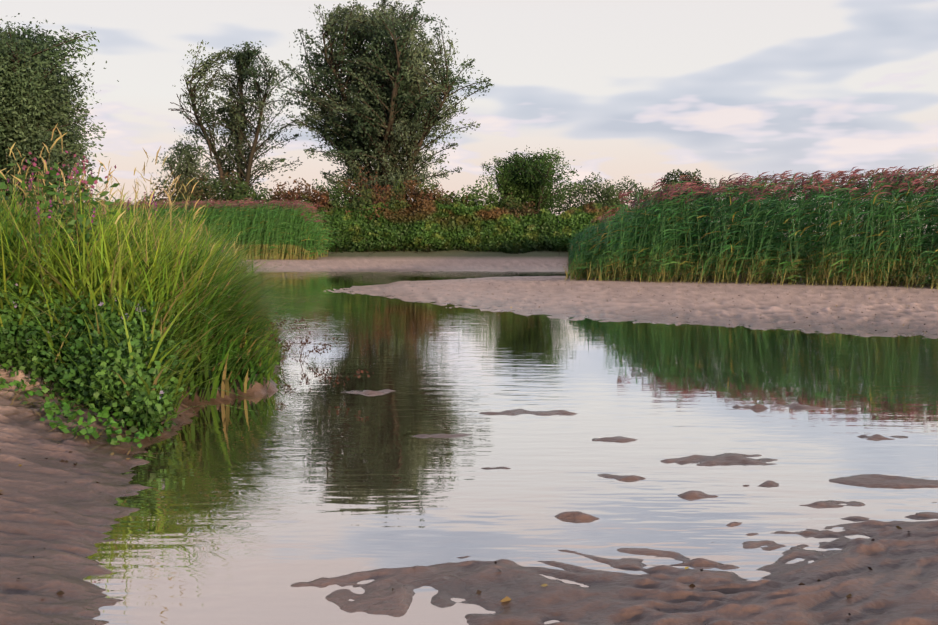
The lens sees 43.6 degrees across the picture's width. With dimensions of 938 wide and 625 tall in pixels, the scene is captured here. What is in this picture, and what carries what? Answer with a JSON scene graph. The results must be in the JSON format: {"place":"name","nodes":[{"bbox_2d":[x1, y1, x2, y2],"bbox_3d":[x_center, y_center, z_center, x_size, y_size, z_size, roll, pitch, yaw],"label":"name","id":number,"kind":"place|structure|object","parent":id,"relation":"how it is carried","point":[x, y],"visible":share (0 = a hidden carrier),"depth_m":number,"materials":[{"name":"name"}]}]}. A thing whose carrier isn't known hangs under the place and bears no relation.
{"place":"outdoors","nodes":[
{"label":"outdoors","id":0,"kind":"place"},
{"bbox_2d":[0,238,937,624],"bbox_3d":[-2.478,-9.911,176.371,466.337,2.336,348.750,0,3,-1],"label":"sand","id":1,"kind":"structure","parent":0,"point":[64,514],"depth_m":6.16,"materials":[{"name":"brown sand"}]},
{"bbox_2d":[0,123,373,451],"bbox_3d":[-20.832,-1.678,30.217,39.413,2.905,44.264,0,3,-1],"label":"bank plants","id":2,"kind":"object","parent":1,"relation":"on","point":[122,319],"visible":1,"depth_m":11.00,"materials":[{"name":"green plant"}]},
{"bbox_2d":[0,0,716,253],"bbox_3d":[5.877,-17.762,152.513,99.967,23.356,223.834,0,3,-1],"label":"trees","id":3,"kind":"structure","parent":1,"relation":"on","point":[515,222],"depth_m":92.53,"materials":[{"name":"green plant"}]},
{"bbox_2d":[0,275,937,622],"bbox_3d":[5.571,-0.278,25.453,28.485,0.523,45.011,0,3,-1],"label":"sand debris","id":4,"kind":"object","parent":1,"relation":"on","point":[278,373],"visible":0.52,"depth_m":9.19,"materials":[{"name":"brown plant"}]},
{"bbox_2d":[91,164,937,288],"bbox_3d":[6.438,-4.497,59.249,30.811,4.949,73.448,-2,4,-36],"label":"reeds","id":5,"kind":"object","parent":1,"relation":"on","point":[658,239],"visible":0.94,"depth_m":35.02,"materials":[{"name":"green plant"}]},
{"bbox_2d":[0,0,937,237],"label":"sky","id":6,"kind":"structure","parent":0,"point":[642,91],"materials":[{"name":"white"}]},
{"bbox_2d":[83,271,937,624],"bbox_3d":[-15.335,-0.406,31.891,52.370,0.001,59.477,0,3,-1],"label":"creek water","id":7,"kind":"structure","parent":0,"point":[307,471],"depth_m":8.33,"materials":[{"name":"liquid"}]}
]}

